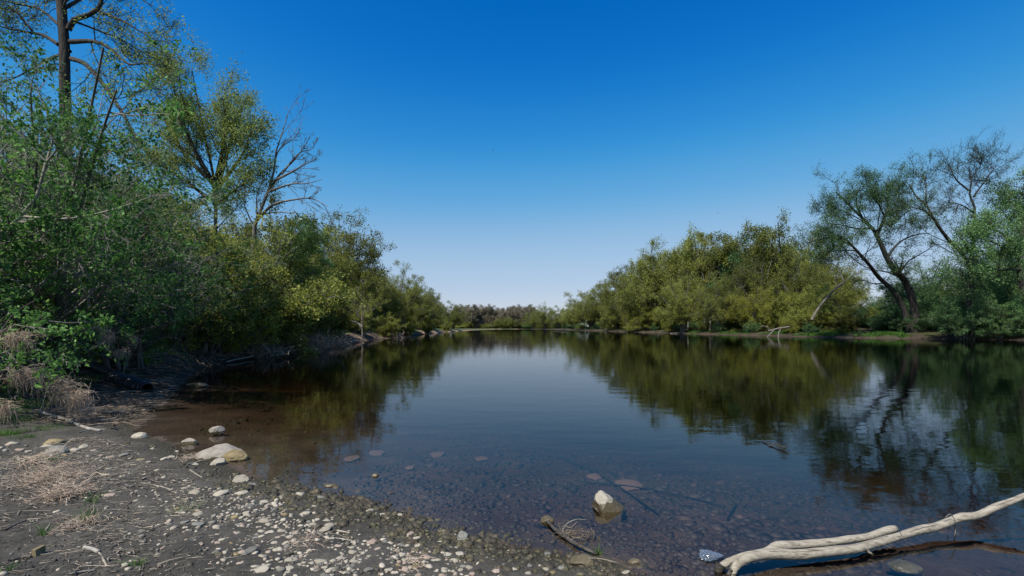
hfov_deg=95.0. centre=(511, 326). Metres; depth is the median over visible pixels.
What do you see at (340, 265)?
willow tree
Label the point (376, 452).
sunken stone
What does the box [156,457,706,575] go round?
mud stones
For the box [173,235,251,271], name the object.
box elder shrub
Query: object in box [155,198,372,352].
riverside bush
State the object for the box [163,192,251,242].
willow tree
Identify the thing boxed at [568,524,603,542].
stick debris
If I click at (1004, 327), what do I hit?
riverside bush
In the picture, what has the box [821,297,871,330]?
riverside bush
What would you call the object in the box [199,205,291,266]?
willow tree
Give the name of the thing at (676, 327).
riverside bush
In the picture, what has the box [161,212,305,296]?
box elder shrub
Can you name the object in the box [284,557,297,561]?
stone
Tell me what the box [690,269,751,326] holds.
willow tree
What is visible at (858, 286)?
willow tree
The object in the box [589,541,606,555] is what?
grass tuft
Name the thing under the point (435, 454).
sunken stone
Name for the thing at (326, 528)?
stone
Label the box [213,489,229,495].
stone
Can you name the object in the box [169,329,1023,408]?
river water
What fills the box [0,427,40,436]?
grass tuft
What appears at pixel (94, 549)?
stick
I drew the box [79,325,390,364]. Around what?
bank grass
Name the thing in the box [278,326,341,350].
flood debris
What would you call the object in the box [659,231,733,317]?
willow tree
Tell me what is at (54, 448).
stone
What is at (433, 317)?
willow tree
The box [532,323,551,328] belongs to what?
riverside bush
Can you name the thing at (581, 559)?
stone
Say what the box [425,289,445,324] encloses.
willow tree
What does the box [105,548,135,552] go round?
stick
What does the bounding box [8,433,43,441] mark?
grass tuft
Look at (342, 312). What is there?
riverside bush
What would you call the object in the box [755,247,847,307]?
willow tree
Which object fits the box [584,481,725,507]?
sunken branch
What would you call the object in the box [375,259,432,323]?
willow tree
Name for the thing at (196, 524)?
stone
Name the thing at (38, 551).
wood block
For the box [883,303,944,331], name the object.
riverside bush
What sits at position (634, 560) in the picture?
stone
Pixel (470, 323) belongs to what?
riverside bush
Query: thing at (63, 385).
dry grass clump
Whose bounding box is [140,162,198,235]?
willow tree
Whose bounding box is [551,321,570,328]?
riverside bush
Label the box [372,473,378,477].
stone
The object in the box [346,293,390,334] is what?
riverside bush
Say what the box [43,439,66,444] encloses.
stone
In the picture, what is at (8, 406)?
dry grass clump
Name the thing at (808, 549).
forked driftwood log
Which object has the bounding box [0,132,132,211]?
willow tree
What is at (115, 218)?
pale stemmed shrub
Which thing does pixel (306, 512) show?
stone
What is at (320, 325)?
riverside bush
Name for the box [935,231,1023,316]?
willow tree
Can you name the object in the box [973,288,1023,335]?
riverside bush
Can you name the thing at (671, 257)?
willow tree
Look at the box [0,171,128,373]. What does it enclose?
box elder shrub
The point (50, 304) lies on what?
box elder shrub
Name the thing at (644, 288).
willow tree
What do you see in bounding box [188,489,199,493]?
stone
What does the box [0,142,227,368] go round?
box elder shrub
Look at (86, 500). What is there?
grass tuft
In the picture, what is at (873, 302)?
willow tree
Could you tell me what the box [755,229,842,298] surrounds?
willow tree
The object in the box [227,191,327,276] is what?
willow tree
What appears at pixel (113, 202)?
box elder shrub
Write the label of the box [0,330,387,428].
bank litter
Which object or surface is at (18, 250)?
box elder shrub
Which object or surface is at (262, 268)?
box elder shrub
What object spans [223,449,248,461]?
stone
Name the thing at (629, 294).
willow tree
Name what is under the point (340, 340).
flood debris
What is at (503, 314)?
bare tree
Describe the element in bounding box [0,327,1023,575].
ground
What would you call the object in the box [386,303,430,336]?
riverside bush
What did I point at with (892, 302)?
willow tree
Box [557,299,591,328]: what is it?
willow tree
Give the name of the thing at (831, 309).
riverside bush
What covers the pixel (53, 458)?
grass tuft
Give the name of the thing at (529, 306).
bare tree
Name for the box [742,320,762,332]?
riverside bush
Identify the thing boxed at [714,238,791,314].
willow tree
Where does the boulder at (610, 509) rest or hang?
on the ground at (926, 427)
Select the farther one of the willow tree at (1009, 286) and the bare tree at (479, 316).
the bare tree at (479, 316)
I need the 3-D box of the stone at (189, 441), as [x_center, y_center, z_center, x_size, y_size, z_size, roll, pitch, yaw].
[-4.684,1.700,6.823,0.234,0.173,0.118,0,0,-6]
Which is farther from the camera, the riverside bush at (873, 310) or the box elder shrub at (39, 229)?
the riverside bush at (873, 310)
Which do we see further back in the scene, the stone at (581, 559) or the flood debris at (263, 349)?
the flood debris at (263, 349)
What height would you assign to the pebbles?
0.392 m
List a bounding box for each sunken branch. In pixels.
[561,456,659,514]
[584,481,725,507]
[726,503,736,519]
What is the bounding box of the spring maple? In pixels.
[126,9,289,234]
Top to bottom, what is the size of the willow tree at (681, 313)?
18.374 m
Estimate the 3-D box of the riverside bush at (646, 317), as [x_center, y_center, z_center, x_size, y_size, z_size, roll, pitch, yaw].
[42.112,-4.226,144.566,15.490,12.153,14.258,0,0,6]
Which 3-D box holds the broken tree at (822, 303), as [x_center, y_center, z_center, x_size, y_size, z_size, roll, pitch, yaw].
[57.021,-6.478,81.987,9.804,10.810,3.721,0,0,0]
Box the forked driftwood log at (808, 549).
[714,493,1023,575]
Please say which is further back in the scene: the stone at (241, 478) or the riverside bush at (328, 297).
the riverside bush at (328, 297)
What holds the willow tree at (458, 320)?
on the ground at (926, 427)
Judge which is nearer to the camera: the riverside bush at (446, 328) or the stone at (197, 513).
the stone at (197, 513)
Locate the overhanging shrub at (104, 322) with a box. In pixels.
[0,291,161,405]
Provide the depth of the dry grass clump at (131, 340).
11.78 m
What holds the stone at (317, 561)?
on the ground at (926, 427)
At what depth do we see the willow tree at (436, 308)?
111.49 m
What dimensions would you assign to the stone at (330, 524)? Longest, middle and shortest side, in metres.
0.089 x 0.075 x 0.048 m
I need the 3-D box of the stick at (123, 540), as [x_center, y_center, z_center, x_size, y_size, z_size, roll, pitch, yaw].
[-2.887,1.617,3.546,0.199,0.055,0.199,0,0,-38]
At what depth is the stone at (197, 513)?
4.09 m
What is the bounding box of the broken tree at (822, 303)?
[810,262,861,320]
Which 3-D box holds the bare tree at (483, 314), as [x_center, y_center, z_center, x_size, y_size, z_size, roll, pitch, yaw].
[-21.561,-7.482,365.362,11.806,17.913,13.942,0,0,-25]
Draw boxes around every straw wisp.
[29,496,119,536]
[144,491,213,518]
[175,446,197,462]
[267,524,338,554]
[401,544,433,574]
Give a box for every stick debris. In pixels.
[552,521,582,538]
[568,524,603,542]
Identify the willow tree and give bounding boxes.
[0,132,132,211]
[1,125,187,250]
[15,123,195,245]
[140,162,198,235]
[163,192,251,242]
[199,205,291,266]
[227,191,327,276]
[267,210,335,279]
[317,231,358,301]
[318,204,396,308]
[359,265,403,317]
[373,277,412,323]
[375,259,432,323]
[392,274,442,322]
[403,280,446,329]
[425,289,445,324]
[434,309,446,328]
[439,302,457,328]
[445,300,470,328]
[492,316,505,328]
[503,317,513,327]
[511,319,520,328]
[521,307,540,328]
[529,306,558,328]
[545,306,566,328]
[555,284,602,328]
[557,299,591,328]
[573,268,619,328]
[599,257,655,328]
[600,261,633,319]
[612,234,692,328]
[624,236,680,315]
[633,231,720,328]
[649,262,716,333]
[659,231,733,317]
[674,219,753,328]
[677,223,739,327]
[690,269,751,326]
[705,224,773,327]
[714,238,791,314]
[725,206,834,301]
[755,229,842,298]
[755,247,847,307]
[798,249,871,315]
[820,273,872,308]
[856,293,886,309]
[863,275,921,312]
[868,249,984,325]
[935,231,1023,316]
[980,235,1018,280]
[985,234,1023,291]
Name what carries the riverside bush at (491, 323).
on the ground at (926, 427)
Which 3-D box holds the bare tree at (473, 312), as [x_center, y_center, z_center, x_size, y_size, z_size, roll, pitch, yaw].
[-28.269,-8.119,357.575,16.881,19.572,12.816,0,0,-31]
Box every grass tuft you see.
[0,409,46,424]
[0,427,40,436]
[0,561,19,571]
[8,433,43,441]
[20,423,80,431]
[30,520,63,535]
[36,452,68,461]
[67,504,106,525]
[79,488,107,504]
[117,554,150,565]
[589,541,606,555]
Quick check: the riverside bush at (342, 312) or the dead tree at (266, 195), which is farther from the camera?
the riverside bush at (342, 312)
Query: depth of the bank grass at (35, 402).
10.23 m
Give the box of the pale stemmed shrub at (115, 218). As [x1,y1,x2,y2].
[0,29,214,371]
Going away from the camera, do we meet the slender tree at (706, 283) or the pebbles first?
the pebbles
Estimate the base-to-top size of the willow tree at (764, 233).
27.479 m
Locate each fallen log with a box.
[68,354,174,389]
[760,325,789,336]
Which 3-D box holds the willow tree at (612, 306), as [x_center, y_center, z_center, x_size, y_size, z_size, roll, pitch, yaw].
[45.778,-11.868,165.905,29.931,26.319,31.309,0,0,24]
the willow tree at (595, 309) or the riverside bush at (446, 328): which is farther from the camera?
the willow tree at (595, 309)
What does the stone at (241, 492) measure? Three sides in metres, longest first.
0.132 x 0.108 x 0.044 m
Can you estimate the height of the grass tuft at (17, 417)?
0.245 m
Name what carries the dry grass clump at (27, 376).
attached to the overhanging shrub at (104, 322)
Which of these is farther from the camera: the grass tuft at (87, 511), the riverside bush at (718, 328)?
the riverside bush at (718, 328)
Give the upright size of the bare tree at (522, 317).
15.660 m
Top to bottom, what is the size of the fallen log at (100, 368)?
0.876 m
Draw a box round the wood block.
[31,545,45,556]
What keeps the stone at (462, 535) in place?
on the ground at (926, 427)
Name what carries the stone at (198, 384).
on the ground at (926, 427)
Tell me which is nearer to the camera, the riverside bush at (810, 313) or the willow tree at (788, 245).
the riverside bush at (810, 313)
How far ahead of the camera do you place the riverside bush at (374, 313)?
75.45 m
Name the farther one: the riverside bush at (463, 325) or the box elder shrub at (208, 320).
the riverside bush at (463, 325)
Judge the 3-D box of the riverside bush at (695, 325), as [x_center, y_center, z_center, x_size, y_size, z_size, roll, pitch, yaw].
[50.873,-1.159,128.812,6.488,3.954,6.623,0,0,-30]
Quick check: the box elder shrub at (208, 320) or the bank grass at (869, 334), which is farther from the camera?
the bank grass at (869, 334)
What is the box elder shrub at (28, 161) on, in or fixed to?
on the ground at (926, 427)
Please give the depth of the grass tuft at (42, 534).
3.58 m
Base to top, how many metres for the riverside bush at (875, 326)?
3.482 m
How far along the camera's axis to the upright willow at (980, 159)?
63.82 m
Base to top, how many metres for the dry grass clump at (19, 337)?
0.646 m
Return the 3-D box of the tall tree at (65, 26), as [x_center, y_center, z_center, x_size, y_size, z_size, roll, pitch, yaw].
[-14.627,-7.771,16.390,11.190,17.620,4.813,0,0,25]
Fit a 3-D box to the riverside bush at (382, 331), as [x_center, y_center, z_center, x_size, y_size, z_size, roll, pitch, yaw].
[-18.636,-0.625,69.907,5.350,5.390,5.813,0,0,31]
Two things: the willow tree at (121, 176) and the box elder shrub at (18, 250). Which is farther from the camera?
the willow tree at (121, 176)
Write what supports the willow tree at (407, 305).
on the ground at (926, 427)
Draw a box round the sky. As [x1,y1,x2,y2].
[0,0,1023,326]
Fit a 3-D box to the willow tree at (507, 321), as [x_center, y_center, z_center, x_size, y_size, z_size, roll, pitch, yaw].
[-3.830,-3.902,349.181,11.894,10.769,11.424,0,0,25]
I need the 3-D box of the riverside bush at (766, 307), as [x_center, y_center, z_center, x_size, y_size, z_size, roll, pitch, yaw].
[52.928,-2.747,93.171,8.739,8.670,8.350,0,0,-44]
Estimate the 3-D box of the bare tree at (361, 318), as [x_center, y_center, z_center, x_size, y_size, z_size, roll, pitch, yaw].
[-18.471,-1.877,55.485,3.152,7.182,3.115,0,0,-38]
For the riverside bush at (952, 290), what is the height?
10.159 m
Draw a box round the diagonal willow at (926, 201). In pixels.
[875,148,990,304]
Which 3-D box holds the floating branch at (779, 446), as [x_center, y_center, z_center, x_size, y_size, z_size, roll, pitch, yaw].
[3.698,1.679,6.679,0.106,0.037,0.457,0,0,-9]
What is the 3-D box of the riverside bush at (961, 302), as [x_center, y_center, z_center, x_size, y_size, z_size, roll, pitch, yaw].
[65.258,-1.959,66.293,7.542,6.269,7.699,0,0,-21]
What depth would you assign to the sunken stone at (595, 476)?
5.66 m
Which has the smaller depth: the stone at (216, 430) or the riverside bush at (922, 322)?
the stone at (216, 430)
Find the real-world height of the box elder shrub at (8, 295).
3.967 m
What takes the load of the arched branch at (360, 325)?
attached to the riverside bush at (342, 312)
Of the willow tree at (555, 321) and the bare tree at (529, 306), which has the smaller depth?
the willow tree at (555, 321)
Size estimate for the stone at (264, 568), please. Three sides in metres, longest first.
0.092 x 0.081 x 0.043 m
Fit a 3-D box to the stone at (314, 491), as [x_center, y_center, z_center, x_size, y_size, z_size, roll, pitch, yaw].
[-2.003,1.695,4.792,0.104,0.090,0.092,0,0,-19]
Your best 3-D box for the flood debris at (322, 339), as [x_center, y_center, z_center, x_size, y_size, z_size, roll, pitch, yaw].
[-14.696,0.834,33.603,5.656,1.473,3.301,0,0,-15]
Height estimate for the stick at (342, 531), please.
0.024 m
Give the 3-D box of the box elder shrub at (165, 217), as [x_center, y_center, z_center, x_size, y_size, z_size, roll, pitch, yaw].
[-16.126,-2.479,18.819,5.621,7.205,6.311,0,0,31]
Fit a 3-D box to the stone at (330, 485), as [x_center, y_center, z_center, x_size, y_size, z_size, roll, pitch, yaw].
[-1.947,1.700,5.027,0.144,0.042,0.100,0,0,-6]
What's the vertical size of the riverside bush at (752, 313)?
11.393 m
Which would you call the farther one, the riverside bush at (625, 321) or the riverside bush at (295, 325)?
the riverside bush at (625, 321)
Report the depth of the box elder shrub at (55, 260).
11.42 m
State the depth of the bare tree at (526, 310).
361.99 m
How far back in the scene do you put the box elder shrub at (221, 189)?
18.48 m
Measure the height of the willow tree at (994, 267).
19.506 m
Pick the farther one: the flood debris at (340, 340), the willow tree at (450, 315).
the willow tree at (450, 315)
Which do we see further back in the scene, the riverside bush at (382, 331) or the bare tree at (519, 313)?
the bare tree at (519, 313)
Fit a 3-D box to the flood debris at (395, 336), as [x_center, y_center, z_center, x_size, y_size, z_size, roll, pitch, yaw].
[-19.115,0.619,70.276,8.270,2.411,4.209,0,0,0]
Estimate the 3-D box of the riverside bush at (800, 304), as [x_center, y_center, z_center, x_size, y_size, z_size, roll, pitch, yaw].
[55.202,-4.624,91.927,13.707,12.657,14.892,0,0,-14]
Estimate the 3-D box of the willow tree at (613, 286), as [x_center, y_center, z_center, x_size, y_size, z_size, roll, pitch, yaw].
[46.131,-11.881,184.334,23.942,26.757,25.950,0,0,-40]
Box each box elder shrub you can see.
[0,34,199,391]
[0,53,208,348]
[0,72,139,325]
[0,94,228,374]
[0,96,95,239]
[0,114,180,383]
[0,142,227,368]
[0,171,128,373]
[0,241,77,329]
[1,173,218,280]
[1,221,119,372]
[2,157,189,366]
[6,155,180,349]
[25,154,246,344]
[45,201,247,371]
[90,188,208,332]
[114,200,240,348]
[137,206,236,245]
[141,232,260,351]
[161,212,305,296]
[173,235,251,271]
[195,234,283,321]
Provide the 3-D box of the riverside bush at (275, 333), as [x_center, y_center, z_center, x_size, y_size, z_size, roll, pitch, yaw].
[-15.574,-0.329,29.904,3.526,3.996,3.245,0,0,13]
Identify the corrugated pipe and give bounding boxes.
[104,372,153,392]
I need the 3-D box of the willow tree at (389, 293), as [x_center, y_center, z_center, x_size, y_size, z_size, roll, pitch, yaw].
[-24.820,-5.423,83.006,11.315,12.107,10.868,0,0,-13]
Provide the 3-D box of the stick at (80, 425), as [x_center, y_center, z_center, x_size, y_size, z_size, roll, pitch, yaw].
[-7.661,1.622,8.138,2.624,0.121,0.134,0,0,31]
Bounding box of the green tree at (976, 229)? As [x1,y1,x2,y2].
[920,166,1023,298]
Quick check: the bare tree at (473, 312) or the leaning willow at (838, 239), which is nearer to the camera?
the leaning willow at (838, 239)
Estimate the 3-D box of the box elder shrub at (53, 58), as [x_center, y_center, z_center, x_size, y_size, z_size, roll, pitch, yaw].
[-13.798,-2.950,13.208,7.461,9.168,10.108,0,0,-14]
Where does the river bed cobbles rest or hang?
on the ground at (926, 427)
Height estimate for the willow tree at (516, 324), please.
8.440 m
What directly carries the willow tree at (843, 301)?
on the ground at (926, 427)
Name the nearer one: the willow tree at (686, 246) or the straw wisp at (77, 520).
the straw wisp at (77, 520)
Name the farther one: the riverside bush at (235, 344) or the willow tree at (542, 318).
the willow tree at (542, 318)
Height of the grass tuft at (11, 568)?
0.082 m
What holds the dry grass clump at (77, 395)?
on the ground at (926, 427)
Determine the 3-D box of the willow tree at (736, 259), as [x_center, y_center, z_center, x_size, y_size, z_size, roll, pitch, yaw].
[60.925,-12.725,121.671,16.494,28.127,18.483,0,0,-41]
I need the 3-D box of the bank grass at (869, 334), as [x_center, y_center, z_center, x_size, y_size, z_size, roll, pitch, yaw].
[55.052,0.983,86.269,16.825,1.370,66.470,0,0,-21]
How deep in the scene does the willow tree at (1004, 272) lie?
71.78 m
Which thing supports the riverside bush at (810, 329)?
on the ground at (926, 427)
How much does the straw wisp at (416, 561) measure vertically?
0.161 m
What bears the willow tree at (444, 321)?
on the ground at (926, 427)
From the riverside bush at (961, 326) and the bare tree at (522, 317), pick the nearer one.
the riverside bush at (961, 326)
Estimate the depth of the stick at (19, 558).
3.20 m
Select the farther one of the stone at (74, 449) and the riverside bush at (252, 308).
the riverside bush at (252, 308)
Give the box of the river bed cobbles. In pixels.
[153,410,1023,575]
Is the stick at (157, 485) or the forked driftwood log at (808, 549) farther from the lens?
the stick at (157, 485)
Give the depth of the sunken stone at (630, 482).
5.35 m
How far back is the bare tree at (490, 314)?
364.02 m
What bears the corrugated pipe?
on the ground at (926, 427)
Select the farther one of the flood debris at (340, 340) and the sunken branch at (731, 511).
the flood debris at (340, 340)
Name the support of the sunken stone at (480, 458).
on the river bed cobbles
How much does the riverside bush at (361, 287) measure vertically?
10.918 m
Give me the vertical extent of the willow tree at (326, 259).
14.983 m
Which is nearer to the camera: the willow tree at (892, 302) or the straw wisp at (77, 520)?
the straw wisp at (77, 520)
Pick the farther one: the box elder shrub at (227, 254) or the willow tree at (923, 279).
the willow tree at (923, 279)
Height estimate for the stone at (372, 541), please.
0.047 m
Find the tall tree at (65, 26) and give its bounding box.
[0,0,197,346]
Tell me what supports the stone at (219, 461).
on the ground at (926, 427)
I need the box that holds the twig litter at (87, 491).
[0,433,451,575]
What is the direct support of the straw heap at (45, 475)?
on the ground at (926, 427)
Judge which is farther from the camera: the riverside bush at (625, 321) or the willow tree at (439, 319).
the riverside bush at (625, 321)
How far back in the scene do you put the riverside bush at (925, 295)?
78.49 m
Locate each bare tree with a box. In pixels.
[346,282,371,339]
[464,304,482,325]
[472,311,483,325]
[475,307,487,324]
[479,306,490,323]
[482,304,499,323]
[495,310,507,319]
[503,306,517,328]
[513,307,522,322]
[519,309,529,323]
[520,304,534,318]
[521,306,535,320]
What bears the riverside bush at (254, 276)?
on the ground at (926, 427)
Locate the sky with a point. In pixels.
(509, 152)
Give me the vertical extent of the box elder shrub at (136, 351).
5.438 m
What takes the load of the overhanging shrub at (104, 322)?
on the ground at (926, 427)
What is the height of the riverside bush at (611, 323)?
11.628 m
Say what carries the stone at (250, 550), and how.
on the ground at (926, 427)
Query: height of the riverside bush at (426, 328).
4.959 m
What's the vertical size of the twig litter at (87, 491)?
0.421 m
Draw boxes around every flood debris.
[237,338,296,357]
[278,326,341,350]
[290,329,347,349]
[311,327,363,345]
[370,329,409,337]
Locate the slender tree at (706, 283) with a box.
[702,263,717,322]
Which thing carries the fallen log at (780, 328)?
on the river water
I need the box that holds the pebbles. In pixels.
[0,440,629,575]
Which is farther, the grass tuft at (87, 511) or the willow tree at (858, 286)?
the willow tree at (858, 286)
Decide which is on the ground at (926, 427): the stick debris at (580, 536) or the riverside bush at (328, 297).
the riverside bush at (328, 297)
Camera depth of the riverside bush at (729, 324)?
111.18 m
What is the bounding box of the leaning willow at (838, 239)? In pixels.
[780,160,950,332]
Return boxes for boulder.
[193,443,241,460]
[592,490,626,523]
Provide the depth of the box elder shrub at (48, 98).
14.10 m
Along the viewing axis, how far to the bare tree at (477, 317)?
357.62 m
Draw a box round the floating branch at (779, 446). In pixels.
[763,441,785,449]
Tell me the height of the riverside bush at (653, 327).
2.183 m
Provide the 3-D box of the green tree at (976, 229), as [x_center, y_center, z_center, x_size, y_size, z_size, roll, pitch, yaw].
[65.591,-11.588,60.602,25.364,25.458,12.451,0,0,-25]
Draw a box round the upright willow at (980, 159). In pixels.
[919,127,1023,316]
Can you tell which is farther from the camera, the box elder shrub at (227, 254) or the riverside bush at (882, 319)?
the riverside bush at (882, 319)
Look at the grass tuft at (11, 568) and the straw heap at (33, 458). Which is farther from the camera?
the straw heap at (33, 458)
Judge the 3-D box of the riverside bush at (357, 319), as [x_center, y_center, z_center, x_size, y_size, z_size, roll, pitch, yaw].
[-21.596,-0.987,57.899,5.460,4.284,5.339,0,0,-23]
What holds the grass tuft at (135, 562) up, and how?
on the ground at (926, 427)
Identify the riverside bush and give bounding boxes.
[151,229,292,357]
[151,237,278,297]
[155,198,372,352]
[158,235,289,357]
[183,225,322,356]
[211,227,348,345]
[256,320,293,349]
[263,221,370,327]
[299,271,357,333]
[310,258,386,335]
[345,309,358,330]
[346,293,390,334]
[364,306,388,329]
[369,305,409,337]
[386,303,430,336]
[418,316,436,334]
[438,317,453,331]
[449,322,465,327]
[464,321,477,327]
[483,321,497,327]
[520,324,531,328]
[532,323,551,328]
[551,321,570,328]
[596,305,633,329]
[618,309,638,331]
[623,294,665,330]
[650,324,658,329]
[660,318,679,331]
[673,323,679,330]
[688,317,708,328]
[695,319,713,330]
[709,318,743,328]
[711,323,724,331]
[719,282,775,331]
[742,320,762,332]
[754,292,797,330]
[766,274,848,329]
[778,317,806,332]
[779,283,857,330]
[797,302,842,329]
[802,322,822,333]
[804,303,858,330]
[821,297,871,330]
[834,326,845,333]
[845,303,879,328]
[855,299,936,330]
[860,294,890,321]
[867,314,891,330]
[876,269,1001,329]
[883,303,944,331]
[924,289,1017,339]
[927,296,964,330]
[935,278,1013,302]
[941,296,981,331]
[956,295,1023,339]
[972,274,1023,335]
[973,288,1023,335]
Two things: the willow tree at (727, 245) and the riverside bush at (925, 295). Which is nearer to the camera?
the riverside bush at (925, 295)
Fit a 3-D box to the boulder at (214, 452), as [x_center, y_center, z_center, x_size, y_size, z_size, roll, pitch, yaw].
[-3.811,1.701,6.152,0.618,0.327,0.420,0,0,-9]
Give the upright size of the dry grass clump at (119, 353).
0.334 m
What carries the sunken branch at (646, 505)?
on the ground at (926, 427)
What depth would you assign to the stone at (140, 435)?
7.09 m
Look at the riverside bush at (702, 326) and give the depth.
112.19 m
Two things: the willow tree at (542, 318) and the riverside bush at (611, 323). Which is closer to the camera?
the riverside bush at (611, 323)
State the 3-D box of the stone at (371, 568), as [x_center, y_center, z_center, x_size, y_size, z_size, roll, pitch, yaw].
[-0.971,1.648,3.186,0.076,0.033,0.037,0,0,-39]
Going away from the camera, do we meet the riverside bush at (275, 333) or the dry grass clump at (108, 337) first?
the dry grass clump at (108, 337)
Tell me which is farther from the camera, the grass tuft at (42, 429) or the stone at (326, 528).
the grass tuft at (42, 429)
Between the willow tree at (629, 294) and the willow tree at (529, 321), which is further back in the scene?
the willow tree at (529, 321)
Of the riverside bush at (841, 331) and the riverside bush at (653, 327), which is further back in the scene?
the riverside bush at (653, 327)
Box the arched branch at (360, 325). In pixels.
[334,321,362,329]
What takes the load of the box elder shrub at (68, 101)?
on the ground at (926, 427)
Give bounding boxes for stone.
[5,442,19,444]
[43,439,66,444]
[45,445,69,454]
[69,448,80,451]
[131,432,147,437]
[181,438,198,445]
[186,382,208,386]
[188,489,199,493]
[191,522,204,526]
[192,512,202,515]
[208,426,224,435]
[210,457,225,465]
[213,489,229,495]
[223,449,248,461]
[232,474,249,482]
[234,490,248,494]
[245,546,257,553]
[255,565,269,572]
[259,518,269,522]
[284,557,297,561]
[299,511,310,514]
[311,488,320,493]
[315,559,326,563]
[319,526,331,531]
[323,483,336,487]
[324,523,334,527]
[343,455,359,461]
[364,567,373,571]
[366,539,377,543]
[369,450,384,455]
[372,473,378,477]
[430,452,444,457]
[457,531,468,540]
[475,456,487,460]
[541,515,553,527]
[570,554,593,566]
[587,473,601,480]
[614,479,642,490]
[628,558,640,563]
[886,559,922,575]
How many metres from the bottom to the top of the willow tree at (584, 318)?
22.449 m
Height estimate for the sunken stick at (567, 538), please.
0.042 m
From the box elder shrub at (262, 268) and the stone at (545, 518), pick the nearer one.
the stone at (545, 518)
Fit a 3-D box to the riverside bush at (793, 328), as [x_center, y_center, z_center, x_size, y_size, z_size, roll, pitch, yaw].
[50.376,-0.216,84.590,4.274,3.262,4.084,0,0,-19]
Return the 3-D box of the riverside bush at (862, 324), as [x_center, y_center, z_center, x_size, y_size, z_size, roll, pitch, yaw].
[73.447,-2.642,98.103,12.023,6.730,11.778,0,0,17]
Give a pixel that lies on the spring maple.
(228, 115)
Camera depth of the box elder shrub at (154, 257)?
13.82 m
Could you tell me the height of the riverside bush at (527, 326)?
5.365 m
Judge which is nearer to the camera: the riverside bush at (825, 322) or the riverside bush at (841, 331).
the riverside bush at (841, 331)
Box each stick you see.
[3,519,26,530]
[8,554,31,561]
[39,410,101,431]
[49,416,106,421]
[67,569,94,574]
[82,545,100,552]
[83,479,121,482]
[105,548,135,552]
[112,538,145,546]
[142,482,172,489]
[336,530,350,533]
[546,520,597,555]
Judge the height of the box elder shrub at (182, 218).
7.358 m
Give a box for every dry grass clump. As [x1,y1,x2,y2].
[0,321,46,358]
[0,360,53,395]
[0,398,25,427]
[34,371,90,413]
[45,380,98,421]
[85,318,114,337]
[98,330,121,350]
[111,346,132,360]
[123,328,141,348]
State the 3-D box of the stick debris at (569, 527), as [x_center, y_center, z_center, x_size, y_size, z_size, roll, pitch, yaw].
[0.460,1.662,3.833,0.287,0.158,0.284,0,0,0]
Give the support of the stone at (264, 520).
on the ground at (926, 427)
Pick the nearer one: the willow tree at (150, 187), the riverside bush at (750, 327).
the willow tree at (150, 187)
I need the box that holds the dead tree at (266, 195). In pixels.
[238,86,334,258]
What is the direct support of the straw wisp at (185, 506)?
on the ground at (926, 427)
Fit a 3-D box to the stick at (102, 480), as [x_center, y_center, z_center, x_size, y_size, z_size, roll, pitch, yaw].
[-4.233,1.599,4.856,0.304,0.050,0.025,0,0,-34]
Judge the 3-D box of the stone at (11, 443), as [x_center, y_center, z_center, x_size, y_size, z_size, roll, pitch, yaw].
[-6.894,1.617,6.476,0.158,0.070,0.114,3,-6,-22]
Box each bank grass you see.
[0,351,110,413]
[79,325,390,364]
[686,328,999,338]
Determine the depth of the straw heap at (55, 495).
4.36 m
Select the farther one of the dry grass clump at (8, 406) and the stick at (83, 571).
the dry grass clump at (8, 406)
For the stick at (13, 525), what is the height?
0.035 m
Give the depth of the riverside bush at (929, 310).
72.38 m
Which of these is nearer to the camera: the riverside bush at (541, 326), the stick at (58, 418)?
the stick at (58, 418)
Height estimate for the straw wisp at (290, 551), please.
0.203 m
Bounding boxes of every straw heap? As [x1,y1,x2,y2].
[0,440,97,469]
[0,455,104,490]
[18,473,104,504]
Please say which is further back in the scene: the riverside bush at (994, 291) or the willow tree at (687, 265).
the willow tree at (687, 265)
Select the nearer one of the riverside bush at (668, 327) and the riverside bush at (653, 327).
the riverside bush at (668, 327)
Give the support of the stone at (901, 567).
in the river water
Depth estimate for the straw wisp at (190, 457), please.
5.95 m
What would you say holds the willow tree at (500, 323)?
on the ground at (926, 427)
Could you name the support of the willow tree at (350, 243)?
on the ground at (926, 427)
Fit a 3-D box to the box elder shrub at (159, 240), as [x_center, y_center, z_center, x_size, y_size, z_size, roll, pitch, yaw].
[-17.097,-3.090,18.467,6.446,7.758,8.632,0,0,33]
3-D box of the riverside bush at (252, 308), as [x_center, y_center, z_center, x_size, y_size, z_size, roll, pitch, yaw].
[-14.799,-1.390,21.780,8.063,6.469,8.245,0,0,15]
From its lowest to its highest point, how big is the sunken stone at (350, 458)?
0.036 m
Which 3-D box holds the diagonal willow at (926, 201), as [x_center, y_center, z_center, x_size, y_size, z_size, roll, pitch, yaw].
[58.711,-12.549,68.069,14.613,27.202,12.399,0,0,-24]

